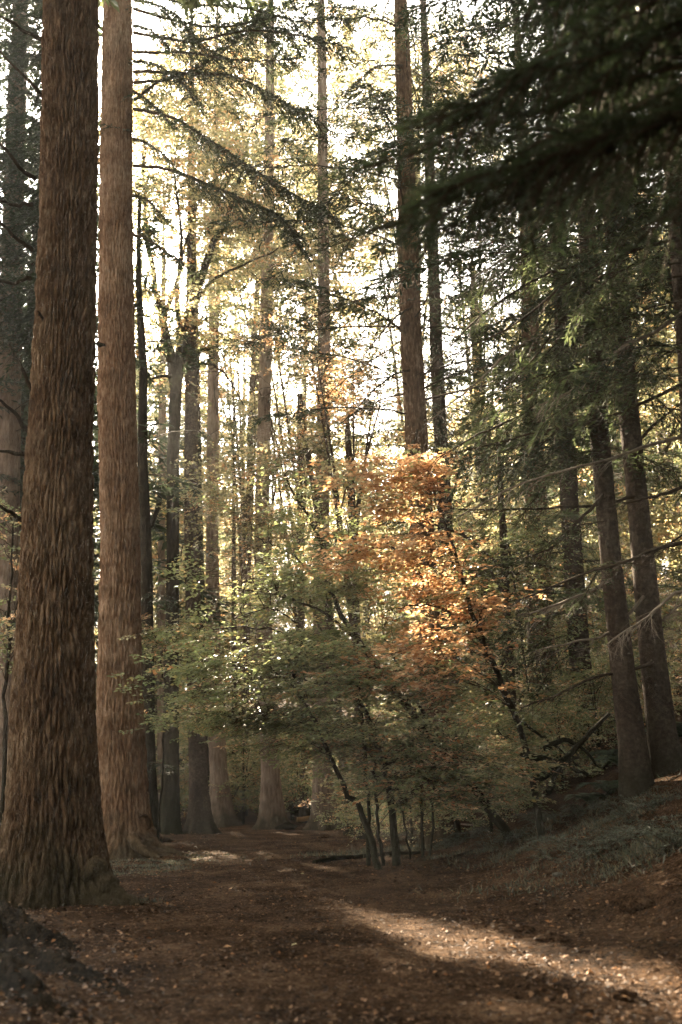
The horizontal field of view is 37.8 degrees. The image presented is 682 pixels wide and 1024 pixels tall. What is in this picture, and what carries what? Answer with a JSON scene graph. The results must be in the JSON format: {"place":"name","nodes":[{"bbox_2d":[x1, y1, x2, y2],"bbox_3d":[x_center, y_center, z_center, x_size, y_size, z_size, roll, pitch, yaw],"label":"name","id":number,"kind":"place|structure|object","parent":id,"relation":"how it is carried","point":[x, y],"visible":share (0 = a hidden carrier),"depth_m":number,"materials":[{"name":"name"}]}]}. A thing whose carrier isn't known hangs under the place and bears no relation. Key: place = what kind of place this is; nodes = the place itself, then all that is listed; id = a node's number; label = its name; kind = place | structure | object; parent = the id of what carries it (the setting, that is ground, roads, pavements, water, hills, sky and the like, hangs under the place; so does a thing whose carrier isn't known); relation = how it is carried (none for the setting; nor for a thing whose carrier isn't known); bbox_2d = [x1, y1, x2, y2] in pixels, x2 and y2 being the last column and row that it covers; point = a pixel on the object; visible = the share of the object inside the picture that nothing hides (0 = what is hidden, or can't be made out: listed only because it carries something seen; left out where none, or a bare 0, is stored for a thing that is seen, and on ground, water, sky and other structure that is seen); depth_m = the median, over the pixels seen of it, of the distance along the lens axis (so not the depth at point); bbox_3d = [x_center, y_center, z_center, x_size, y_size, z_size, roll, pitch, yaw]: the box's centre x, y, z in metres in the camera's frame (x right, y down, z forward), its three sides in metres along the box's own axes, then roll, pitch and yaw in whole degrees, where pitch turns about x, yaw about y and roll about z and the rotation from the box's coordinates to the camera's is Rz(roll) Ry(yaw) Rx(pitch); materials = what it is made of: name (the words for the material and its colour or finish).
{"place":"outdoors","nodes":[
{"label":"outdoors","id":0,"kind":"place"},
{"bbox_2d":[0,0,676,688],"label":"sky","id":1,"kind":"structure","parent":0,"point":[142,19],"materials":[{"name":"white"}]},
{"bbox_2d":[0,577,681,1023],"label":"forest floor","id":2,"kind":"structure","parent":0,"point":[426,883],"depth_m":10.31,"materials":[{"name":"soil"}]},
{"bbox_2d":[0,487,20,827],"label":"young beech","id":3,"kind":"object","parent":2,"relation":"on","point":[8,628],"visible":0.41,"depth_m":19.29,"materials":[{"name":"green plant"}]},
{"bbox_2d":[0,71,97,669],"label":"fir tree","id":4,"kind":"object","parent":2,"relation":"on","point":[16,481],"visible":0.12,"depth_m":27.68,"materials":[{"name":"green plant"}]},
{"bbox_2d":[0,900,134,1019],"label":"root","id":5,"kind":"object","parent":2,"relation":"on","point":[22,954],"visible":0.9,"depth_m":7.14,"materials":[{"name":"brown plant"}]},
{"bbox_2d":[0,134,157,655],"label":"fir tree","id":6,"kind":"object","parent":2,"relation":"on","point":[95,538],"visible":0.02,"depth_m":39.22,"materials":[{"name":"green plant"}]},
{"bbox_2d":[0,0,183,809],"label":"fir tree","id":7,"kind":"object","parent":2,"relation":"on","point":[16,119],"visible":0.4,"depth_m":28.22,"materials":[{"name":"plant"}]},
{"bbox_2d":[20,254,163,688],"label":"fir tree","id":8,"kind":"object","parent":2,"relation":"on","point":[96,450],"depth_m":38.97,"materials":[{"name":"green plant"}]},
{"bbox_2d":[0,0,229,909],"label":"fir tree","id":9,"kind":"object","parent":2,"relation":"on","point":[54,852],"visible":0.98,"depth_m":13.12,"materials":[{"name":"brown plant"}]},
{"bbox_2d":[20,120,231,625],"bbox_3d":[-8.706,-2.772,33.972,10.459,27.300,10.243,3,-16,-14],"label":"fir tree","id":10,"kind":"object","parent":2,"relation":"on","point":[157,537],"visible":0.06,"depth_m":34.72,"materials":[{"name":"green plant"}]},
{"bbox_2d":[92,198,211,843],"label":"fir tree","id":11,"kind":"object","parent":2,"relation":"on","point":[146,582],"visible":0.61,"depth_m":26.67,"materials":[{"name":"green plant"}]},
{"bbox_2d":[92,249,227,658],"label":"fir tree","id":12,"kind":"object","parent":2,"relation":"on","point":[150,447],"visible":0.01,"depth_m":57.89,"materials":[{"name":"green plant"}]},
{"bbox_2d":[95,528,241,740],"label":"beech tree","id":13,"kind":"object","parent":2,"relation":"on","point":[223,590],"visible":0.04,"depth_m":56.38,"materials":[{"name":"green plant"}]},
{"bbox_2d":[95,189,243,810],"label":"fir tree","id":14,"kind":"object","parent":2,"relation":"on","point":[161,556],"visible":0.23,"depth_m":43.12,"materials":[{"name":"plant"}]},
{"bbox_2d":[155,724,188,824],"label":"bush","id":15,"kind":"object","parent":2,"relation":"on","point":[180,742],"visible":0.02,"depth_m":43.22,"materials":[{"name":"green plant"}]},
{"bbox_2d":[96,99,248,593],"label":"beech tree","id":16,"kind":"object","parent":2,"relation":"on","point":[182,395],"visible":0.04,"depth_m":53.72,"materials":[{"name":"green plant"}]},
{"bbox_2d":[93,444,255,750],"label":"beech tree","id":17,"kind":"object","parent":2,"relation":"on","point":[180,592],"visible":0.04,"depth_m":50.55,"materials":[{"name":"green plant"}]},
{"bbox_2d":[96,202,258,785],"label":"fir tree","id":18,"kind":"object","parent":2,"relation":"on","point":[201,557],"visible":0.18,"depth_m":42.13,"materials":[{"name":"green plant"}]},
{"bbox_2d":[110,850,272,904],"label":"grass","id":19,"kind":"structure","parent":2,"relation":"on","point":[178,862],"depth_m":18.31,"materials":[{"name":"plant"}]},
{"bbox_2d":[95,0,292,833],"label":"fir tree","id":20,"kind":"object","parent":2,"relation":"on","point":[200,819],"visible":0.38,"depth_m":33.22,"materials":[{"name":"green plant"}]},
{"bbox_2d":[135,609,253,838],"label":"young beech","id":21,"kind":"object","parent":2,"relation":"on","point":[179,635],"visible":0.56,"depth_m":23.25,"materials":[{"name":"green plant"}]},
{"bbox_2d":[25,0,364,860],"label":"fir tree","id":22,"kind":"object","parent":2,"relation":"on","point":[127,820],"visible":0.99,"depth_m":24.12,"materials":[{"name":"brown plant"}]},
{"bbox_2d":[148,283,254,766],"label":"fir tree","id":23,"kind":"object","parent":2,"relation":"on","point":[206,389],"visible":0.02,"depth_m":66.86,"materials":[{"name":"green plant"}]},
{"bbox_2d":[158,734,249,811],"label":"bush","id":24,"kind":"object","parent":2,"relation":"on","point":[187,785],"visible":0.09,"depth_m":41.22,"materials":[{"name":"green plant"}]},
{"bbox_2d":[95,12,338,834],"bbox_3d":[-4.680,-3.546,33.164,9.593,27.945,9.285,-1,-16,0],"label":"forked tree","id":25,"kind":"object","parent":2,"relation":"on","point":[170,819],"visible":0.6,"depth_m":33.77,"materials":[{"name":"green plant"}]},
{"bbox_2d":[137,0,297,826],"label":"fir tree","id":26,"kind":"object","parent":2,"relation":"on","point":[223,812],"visible":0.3,"depth_m":40.17,"materials":[{"name":"plant"}]},
{"bbox_2d":[152,326,309,819],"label":"fir tree","id":27,"kind":"object","parent":2,"relation":"on","point":[238,814],"visible":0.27,"depth_m":47.33,"materials":[{"name":"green plant"}]},
{"bbox_2d":[133,29,337,815],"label":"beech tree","id":28,"kind":"object","parent":2,"relation":"on","point":[285,87],"visible":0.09,"depth_m":51.24,"materials":[{"name":"green plant"}]},
{"bbox_2d":[182,731,298,823],"bbox_3d":[-3.661,10.588,39.557,5.110,4.131,5.897,-1,-16,0],"label":"bush","id":29,"kind":"object","parent":2,"relation":"on","point":[243,783],"visible":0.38,"depth_m":39.23,"materials":[{"name":"green plant"}]},
{"bbox_2d":[186,482,294,691],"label":"beech tree","id":30,"kind":"object","parent":2,"relation":"on","point":[227,579],"visible":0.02,"depth_m":79.09,"materials":[{"name":"green plant"}]},
{"bbox_2d":[204,505,310,730],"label":"beech tree","id":31,"kind":"object","parent":2,"relation":"on","point":[229,559],"visible":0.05,"depth_m":63.01,"materials":[{"name":"green plant"}]},
{"bbox_2d":[118,666,419,869],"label":"young beech","id":32,"kind":"object","parent":2,"relation":"on","point":[232,718],"visible":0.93,"depth_m":16.02,"materials":[{"name":"green plant"}]},
{"bbox_2d":[132,0,426,575],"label":"birch tree","id":33,"kind":"object","parent":2,"relation":"on","point":[363,43],"visible":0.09,"depth_m":65.52,"materials":[{"name":"green plant"}]},
{"bbox_2d":[232,731,333,819],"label":"bush","id":34,"kind":"object","parent":2,"relation":"on","point":[291,809],"visible":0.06,"depth_m":42.19,"materials":[{"name":"green plant"}]},
{"bbox_2d":[177,157,393,822],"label":"birch tree","id":35,"kind":"object","parent":2,"relation":"on","point":[304,811],"visible":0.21,"depth_m":43.08,"materials":[{"name":"green plant"}]},
{"bbox_2d":[237,736,339,812],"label":"bush","id":36,"kind":"object","parent":2,"relation":"on","point":[288,770],"visible":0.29,"depth_m":38.15,"materials":[{"name":"green plant"}]},
{"bbox_2d":[145,127,434,611],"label":"birch tree","id":37,"kind":"object","parent":2,"relation":"on","point":[255,404],"visible":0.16,"depth_m":48.34,"materials":[{"name":"green plant"}]},
{"bbox_2d":[179,404,408,834],"bbox_3d":[-1.093,3.144,30.130,7.946,13.376,5.873,-1,-16,0],"label":"beech tree","id":38,"kind":"object","parent":2,"relation":"on","point":[305,434],"visible":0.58,"depth_m":30.93,"materials":[{"name":"green plant"}]},
{"bbox_2d":[230,453,412,762],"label":"beech tree","id":39,"kind":"object","parent":2,"relation":"on","point":[292,628],"visible":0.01,"depth_m":61.62,"materials":[{"name":"green plant"}]},
{"bbox_2d":[282,727,380,811],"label":"bush","id":40,"kind":"object","parent":2,"relation":"on","point":[308,771],"visible":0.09,"depth_m":37.38,"materials":[{"name":"green plant"}]},
{"bbox_2d":[233,309,433,839],"bbox_3d":[-0.090,1.748,26.517,5.604,14.054,4.313,-1,-16,0],"label":"beech tree","id":41,"kind":"object","parent":2,"relation":"on","point":[350,448],"visible":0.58,"depth_m":27.51,"materials":[{"name":"green plant"}]},
{"bbox_2d":[220,0,454,830],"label":"fir tree","id":42,"kind":"object","parent":2,"relation":"on","point":[312,822],"visible":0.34,"depth_m":36.92,"materials":[{"name":"plant"}]},
{"bbox_2d":[0,680,681,1023],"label":"leaf litter","id":43,"kind":"object","parent":2,"relation":"on","point":[32,1009],"visible":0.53,"depth_m":7.60,"materials":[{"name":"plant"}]},
{"bbox_2d":[117,778,586,1023],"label":"footpath","id":44,"kind":"structure","parent":2,"relation":"on","point":[297,980],"depth_m":7.94,"materials":[{"name":"soil"}]},
{"bbox_2d":[179,296,312,743],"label":"fir tree","id":45,"kind":"object","parent":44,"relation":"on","point":[219,535],"visible":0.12,"depth_m":59.37,"materials":[{"name":"plant"}]},
{"bbox_2d":[148,0,386,829],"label":"fir tree","id":46,"kind":"object","parent":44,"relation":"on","point":[272,814],"visible":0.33,"depth_m":37.94,"materials":[{"name":"plant"}]},
{"bbox_2d":[312,851,419,863],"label":"fallen branch","id":47,"kind":"object","parent":44,"relation":"on","point":[331,858],"visible":0.74,"depth_m":18.27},
{"bbox_2d":[108,442,603,840],"bbox_3d":[-0.004,2.345,17.734,8.280,7.159,6.514,-1,-16,0],"label":"young beech","id":48,"kind":"object","parent":2,"relation":"on","point":[285,663],"visible":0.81,"depth_m":17.02,"materials":[{"name":"green plant"}]},
{"bbox_2d":[313,766,415,844],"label":"bush","id":49,"kind":"object","parent":2,"relation":"on","point":[350,817],"visible":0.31,"depth_m":23.71,"materials":[{"name":"green plant"}]},
{"bbox_2d":[251,412,480,784],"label":"beech tree","id":50,"kind":"object","parent":2,"relation":"on","point":[365,621],"visible":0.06,"depth_m":50.09,"materials":[{"name":"green plant"}]},
{"bbox_2d":[275,0,538,692],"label":"beech tree","id":51,"kind":"object","parent":2,"relation":"on","point":[379,73],"visible":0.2,"depth_m":47.69,"materials":[{"name":"green plant"}]},
{"bbox_2d":[348,761,465,842],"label":"bush","id":52,"kind":"object","parent":2,"relation":"on","point":[411,819],"visible":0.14,"depth_m":21.92,"materials":[{"name":"green plant"}]},
{"bbox_2d":[348,343,471,696],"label":"fir tree","id":53,"kind":"object","parent":2,"relation":"on","point":[398,414],"visible":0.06,"depth_m":63.89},
{"bbox_2d":[274,443,552,840],"bbox_3d":[1.338,2.094,16.672,4.591,6.811,3.522,6,-17,-25],"label":"young beech","id":54,"kind":"object","parent":2,"relation":"on","point":[402,552],"visible":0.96,"depth_m":17.01,"materials":[{"name":"orange plant"}]},
{"bbox_2d":[298,700,530,858],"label":"young beech","id":55,"kind":"object","parent":2,"relation":"on","point":[421,825],"visible":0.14,"depth_m":17.89,"materials":[{"name":"green plant"}]},
{"bbox_2d":[279,0,558,795],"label":"fir tree","id":56,"kind":"object","parent":2,"relation":"on","point":[438,390],"visible":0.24,"depth_m":31.21,"materials":[{"name":"green plant"}]},
{"bbox_2d":[249,657,591,865],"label":"young beech","id":57,"kind":"object","parent":2,"relation":"on","point":[427,779],"visible":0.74,"depth_m":16.37,"materials":[{"name":"green plant"}]},
{"bbox_2d":[186,0,674,848],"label":"fir tree","id":58,"kind":"object","parent":2,"relation":"on","point":[410,314],"visible":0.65,"depth_m":24.01,"materials":[{"name":"green plant"}]},
{"bbox_2d":[385,696,502,787],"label":"bush","id":59,"kind":"object","parent":2,"relation":"on","point":[453,720],"visible":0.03,"depth_m":26.21,"materials":[{"name":"green plant"}]},
{"bbox_2d":[381,745,514,845],"bbox_3d":[2.292,5.889,20.541,3.243,2.272,2.810,-3,-16,7],"label":"bush","id":60,"kind":"object","parent":2,"relation":"on","point":[454,821],"visible":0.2,"depth_m":20.35,"materials":[{"name":"green plant"}]},
{"bbox_2d":[425,832,474,849],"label":"shrub","id":61,"kind":"object","parent":2,"relation":"on","point":[449,840],"visible":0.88,"depth_m":19.96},
{"bbox_2d":[389,385,519,692],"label":"beech tree","id":62,"kind":"object","parent":2,"relation":"on","point":[469,533],"visible":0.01,"depth_m":66.10,"materials":[{"name":"green plant"}]},
{"bbox_2d":[256,770,681,901],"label":"grass","id":63,"kind":"structure","parent":2,"relation":"on","point":[635,852],"depth_m":13.61,"materials":[{"name":"plant"}]},
{"bbox_2d":[447,819,493,843],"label":"shrub","id":64,"kind":"object","parent":2,"relation":"on","point":[478,831],"visible":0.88,"depth_m":19.94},
{"bbox_2d":[401,368,561,696],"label":"beech tree","id":65,"kind":"object","parent":2,"relation":"on","point":[449,409],"visible":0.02,"depth_m":57.68,"materials":[{"name":"green plant"}]},
{"bbox_2d":[418,737,545,832],"bbox_3d":[3.036,5.516,19.786,2.949,2.066,2.555,-15,-21,41],"label":"bush","id":66,"kind":"object","parent":2,"relation":"on","point":[505,804],"visible":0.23,"depth_m":19.53,"materials":[{"name":"green plant"}]},
{"bbox_2d":[366,68,598,736],"bbox_3d":[5.509,-3.984,38.333,10.058,26.999,10.054,13,-21,-41],"label":"beech tree","id":67,"kind":"object","parent":2,"relation":"on","point":[427,340],"visible":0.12,"depth_m":37.27,"materials":[{"name":"green plant"}]},
{"bbox_2d":[325,0,681,304],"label":"fir tree","id":68,"kind":"object","parent":2,"relation":"on","point":[661,28],"visible":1,"depth_m":4.33,"materials":[{"name":"green plant"}]},
{"bbox_2d":[473,825,536,846],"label":"shrub","id":69,"kind":"object","parent":2,"relation":"on","point":[515,835],"visible":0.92,"depth_m":17.08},
{"bbox_2d":[447,644,567,761],"bbox_3d":[4.978,5.691,28.649,4.599,3.718,5.307,-10,-18,28],"label":"bush","id":70,"kind":"object","parent":2,"relation":"on","point":[485,685],"visible":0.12,"depth_m":28.18,"materials":[{"name":"green plant"}]},
{"bbox_2d":[339,0,681,802],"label":"spruce tree","id":71,"kind":"object","parent":2,"relation":"on","point":[635,774],"visible":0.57,"depth_m":16.32,"materials":[{"name":"green plant"}]},
{"bbox_2d":[435,415,601,655],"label":"beech tree","id":72,"kind":"object","parent":2,"relation":"on","point":[514,610],"visible":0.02,"depth_m":51.73,"materials":[{"name":"green plant"}]},
{"bbox_2d":[400,420,639,788],"bbox_3d":[4.296,2.039,24.036,6.257,9.750,5.875,-1,-16,0],"label":"beech tree","id":73,"kind":"object","parent":2,"relation":"on","point":[505,551],"visible":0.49,"depth_m":23.56,"materials":[{"name":"green plant"}]},
{"bbox_2d":[457,705,584,807],"bbox_3d":[3.593,5.124,20.426,2.810,2.272,3.244,-6,-16,15],"label":"bush","id":74,"kind":"object","parent":2,"relation":"on","point":[503,724],"visible":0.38,"depth_m":20.20,"materials":[{"name":"green plant"}]},
{"bbox_2d":[376,12,681,761],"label":"fir tree","id":75,"kind":"object","parent":2,"relation":"on","point":[572,498],"visible":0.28,"depth_m":23.40,"materials":[{"name":"green plant"}]},
{"bbox_2d":[376,2,681,751],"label":"fir tree","id":76,"kind":"object","parent":2,"relation":"on","point":[525,334],"visible":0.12,"depth_m":29.64,"materials":[{"name":"green plant"}]},
{"bbox_2d":[512,808,569,827],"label":"shrub","id":77,"kind":"object","parent":2,"relation":"on","point":[547,816],"visible":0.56,"depth_m":17.73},
{"bbox_2d":[479,621,609,737],"bbox_3d":[6.728,5.018,29.873,5.897,4.131,5.110,-9,-17,26],"label":"bush","id":78,"kind":"object","parent":2,"relation":"on","point":[556,686],"visible":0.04,"depth_m":29.77,"materials":[{"name":"green plant"}]},
{"bbox_2d":[535,931,567,941],"bbox_3d":[1.791,3.642,8.482,0.287,0.140,0.240,-1,-16,0],"label":"clod","id":79,"kind":"object","parent":2,"relation":"on","point":[551,936],"visible":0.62,"depth_m":8.42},
{"bbox_2d":[422,0,681,778],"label":"spruce tree","id":80,"kind":"object","parent":2,"relation":"on","point":[664,747],"visible":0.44,"depth_m":16.56,"materials":[{"name":"green plant"}]},
{"bbox_2d":[520,750,588,776],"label":"fallen branch","id":81,"kind":"object","parent":2,"relation":"on","point":[573,768],"visible":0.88,"depth_m":16.30,"materials":[{"name":"wood"}]},
{"bbox_2d":[497,695,611,789],"bbox_3d":[4.269,4.714,19.952,2.555,2.066,2.949,2,-16,-12],"label":"bush","id":82,"kind":"object","parent":2,"relation":"on","point":[546,728],"visible":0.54,"depth_m":19.75,"materials":[{"name":"green plant"}]},
{"bbox_2d":[432,0,681,664],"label":"spruce tree","id":83,"kind":"object","parent":2,"relation":"on","point":[626,270],"visible":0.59,"depth_m":14.51,"materials":[{"name":"green plant"}]},
{"bbox_2d":[545,756,579,793],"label":"fallen branch","id":84,"kind":"object","parent":2,"relation":"on","point":[549,790],"visible":0.94,"depth_m":16.07,"materials":[{"name":"wood"}]},
{"bbox_2d":[444,192,681,684],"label":"beech tree","id":85,"kind":"object","parent":2,"relation":"on","point":[662,537],"visible":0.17,"depth_m":28.14,"materials":[{"name":"green plant"}]},
{"bbox_2d":[534,713,609,781],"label":"fallen branch","id":86,"kind":"object","parent":2,"relation":"on","point":[573,750],"visible":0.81,"depth_m":16.49,"materials":[{"name":"wood"}]},
{"bbox_2d":[543,737,600,767],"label":"fallen branch","id":87,"kind":"object","parent":2,"relation":"on","point":[554,743],"visible":0.79,"depth_m":16.90,"materials":[{"name":"wood"}]},
{"bbox_2d":[514,829,647,867],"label":"shrub","id":88,"kind":"object","parent":2,"relation":"on","point":[582,850],"visible":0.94,"depth_m":12.45,"materials":[{"name":"plant"}]},
{"bbox_2d":[546,787,617,827],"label":"shrub","id":89,"kind":"object","parent":2,"relation":"on","point":[574,809],"visible":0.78,"depth_m":16.45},
{"bbox_2d":[526,660,645,754],"bbox_3d":[5.505,4.312,21.173,3.244,2.272,2.810,-10,-18,28],"label":"bush","id":90,"kind":"object","parent":2,"relation":"on","point":[594,698],"visible":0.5,"depth_m":21.11,"materials":[{"name":"green plant"}]},
{"bbox_2d":[564,792,608,803],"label":"fern","id":91,"kind":"object","parent":2,"relation":"on","point":[590,796],"visible":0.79,"depth_m":16.73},
{"bbox_2d":[495,29,681,661],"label":"fir tree","id":92,"kind":"object","parent":2,"relation":"on","point":[620,475],"visible":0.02,"depth_m":42.84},
{"bbox_2d":[509,341,681,595],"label":"beech tree","id":93,"kind":"object","parent":2,"relation":"on","point":[625,489],"visible":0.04,"depth_m":52.43,"materials":[{"name":"green plant"}]},
{"bbox_2d":[574,780,617,794],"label":"fern","id":94,"kind":"object","parent":2,"relation":"on","point":[605,785],"visible":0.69,"depth_m":16.39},
{"bbox_2d":[523,593,681,720],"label":"bush","id":95,"kind":"object","parent":2,"relation":"on","point":[635,637],"visible":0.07,"depth_m":26.96,"materials":[{"name":"green plant"}]},
{"bbox_2d":[588,756,617,766],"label":"fern","id":96,"kind":"object","parent":2,"relation":"on","point":[607,760],"visible":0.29,"depth_m":17.82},
{"bbox_2d":[554,818,659,851],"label":"shrub","id":97,"kind":"object","parent":2,"relation":"on","point":[609,832],"visible":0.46,"depth_m":12.96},
{"bbox_2d":[547,32,681,651],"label":"fir tree","id":98,"kind":"object","parent":2,"relation":"on","point":[617,469],"visible":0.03,"depth_m":39.66,"materials":[{"name":"plant"}]},
{"bbox_2d":[610,988,643,1001],"bbox_3d":[1.733,2.933,6.029,0.211,0.098,0.183,-1,-16,0],"label":"clod","id":99,"kind":"object","parent":2,"relation":"on","point":[628,993],"visible":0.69,"depth_m":5.99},
{"bbox_2d":[576,646,681,720],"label":"bush","id":100,"kind":"object","parent":2,"relation":"on","point":[639,681],"visible":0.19,"depth_m":21.23,"materials":[{"name":"green plant"}]},
{"bbox_2d":[582,785,681,823],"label":"shrub","id":101,"kind":"object","parent":2,"relation":"on","point":[640,805],"visible":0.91,"depth_m":13.71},
{"bbox_2d":[608,893,655,913],"bbox_3d":[2.779,3.681,9.336,0.401,0.199,0.411,6,-17,-25],"label":"clod","id":102,"kind":"object","parent":2,"relation":"on","point":[631,902],"visible":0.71,"depth_m":9.24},
{"bbox_2d":[587,584,681,712],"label":"bush","id":103,"kind":"object","parent":2,"relation":"on","point":[679,638],"visible":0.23,"depth_m":23.70,"materials":[{"name":"green plant"}]},
{"bbox_2d":[604,812,681,854],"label":"shrub","id":104,"kind":"object","parent":2,"relation":"on","point":[655,831],"visible":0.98,"depth_m":11.20,"materials":[{"name":"plant"}]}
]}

